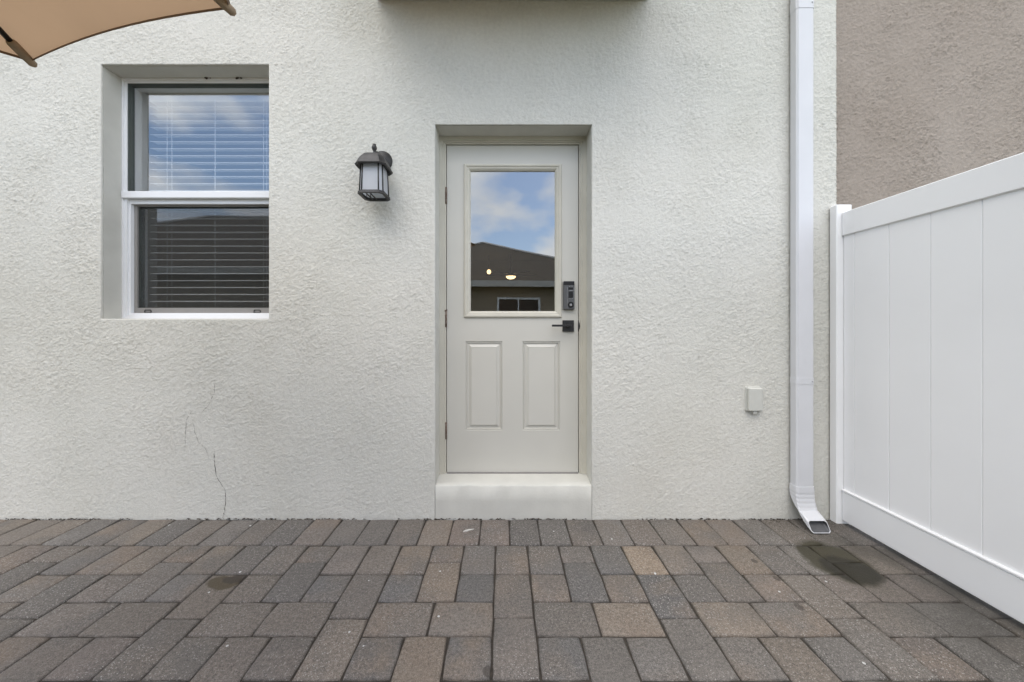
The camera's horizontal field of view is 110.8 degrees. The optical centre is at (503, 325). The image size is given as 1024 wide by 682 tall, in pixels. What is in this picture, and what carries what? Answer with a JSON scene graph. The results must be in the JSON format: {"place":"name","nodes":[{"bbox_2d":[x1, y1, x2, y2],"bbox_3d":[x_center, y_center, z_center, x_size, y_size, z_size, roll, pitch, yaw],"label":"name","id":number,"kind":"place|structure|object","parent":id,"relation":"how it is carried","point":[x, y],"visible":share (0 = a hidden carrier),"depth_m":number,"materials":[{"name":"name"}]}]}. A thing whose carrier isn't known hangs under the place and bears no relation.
{"place":"outdoors","nodes":[
{"label":"outdoors","id":0,"kind":"place"},
{"bbox_2d":[0,519,1023,681],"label":"patio","id":1,"kind":"structure","parent":0,"point":[330,600],"depth_m":1.41,"materials":[{"name":"grey brick"}]},
{"bbox_2d":[0,0,236,67],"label":"patio umbrella","id":2,"kind":"object","parent":1,"relation":"on","point":[31,31],"visible":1,"depth_m":1.12,"materials":[{"name":"beige fabric"}]},
{"bbox_2d":[6,518,856,535],"bbox_3d":[-0.559,1.118,1.945,5.079,0.013,0.203,0,0,0],"label":"debris","id":3,"kind":"object","parent":1,"relation":"on","point":[457,519],"visible":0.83,"depth_m":2.04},
{"bbox_2d":[830,152,1023,623],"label":"vinyl fence","id":4,"kind":"object","parent":1,"relation":"on","point":[927,376],"visible":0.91,"depth_m":1.55,"materials":[{"name":"white plastic"}]},
{"label":"ground","id":5,"kind":"structure","parent":0,"visible":0},
{"bbox_2d":[0,0,836,519],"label":"house","id":6,"kind":"structure","parent":5,"relation":"on","point":[612,176],"depth_m":2.04,"materials":[{"name":"beige paint"}]},
{"bbox_2d":[121,78,268,318],"bbox_3d":[-1.845,-0.773,2.194,0.968,1.468,0.104,0,0,0],"label":"window","id":7,"kind":"structure","parent":6,"relation":"in","point":[135,201],"depth_m":2.17,"materials":[{"name":"white plastic"}]},
{"bbox_2d":[150,93,268,306],"bbox_3d":[-1.843,-0.770,2.281,0.839,1.452,0.061,0,0,0],"label":"window blind","id":8,"kind":"object","parent":6,"relation":"attached to","point":[210,101],"depth_m":2.28,"materials":[{"name":"white plastic"}]},
{"bbox_2d":[354,143,392,201],"bbox_3d":[-0.708,-0.854,1.945,0.168,0.306,0.202,0,0,0],"label":"wall lantern","id":9,"kind":"object","parent":6,"relation":"attached to","point":[374,167],"depth_m":1.87,"materials":[{"name":"black metal"}]},
{"bbox_2d":[487,255,490,273],"bbox_3d":[-0.360,-1.454,8.446,0.100,0.455,0.100,0,0,0],"label":"pendant lamp","id":10,"kind":"object","parent":6,"relation":"hanging from","point":[488,271],"visible":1,"depth_m":8.44,"materials":[{"name":"white metal"}]},
{"bbox_2d":[486,253,535,278],"bbox_3d":[0.162,-1.379,8.283,1.222,0.605,1.168,0,0,0],"label":"ceiling fan light","id":11,"kind":"object","parent":6,"relation":"hanging from","point":[510,275],"visible":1,"depth_m":8.20,"materials":[{"name":"brown metal"}]},
{"bbox_2d":[445,146,579,471],"bbox_3d":[0.049,-0.102,2.180,0.841,2.024,0.104,0,0,0],"label":"door","id":12,"kind":"structure","parent":6,"relation":"in","point":[512,376],"depth_m":2.19,"materials":[{"name":"paint"}]},
{"bbox_2d":[745,387,762,413],"bbox_3d":[1.438,0.431,2.031,0.088,0.153,0.038,0,0,0],"label":"outlet box","id":13,"kind":"object","parent":6,"relation":"attached to","point":[754,400],"visible":1,"depth_m":2.01,"materials":[{"name":"paint"}]},
{"bbox_2d":[789,0,830,532],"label":"downspout","id":14,"kind":"object","parent":6,"relation":"attached to","point":[801,488],"visible":1,"depth_m":1.98,"materials":[{"name":"metal"}]},
{"bbox_2d":[836,0,1023,208],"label":"neighbouring house","id":15,"kind":"structure","parent":5,"relation":"on","point":[929,91],"depth_m":2.20,"materials":[{"name":"beige paint"}]}
]}

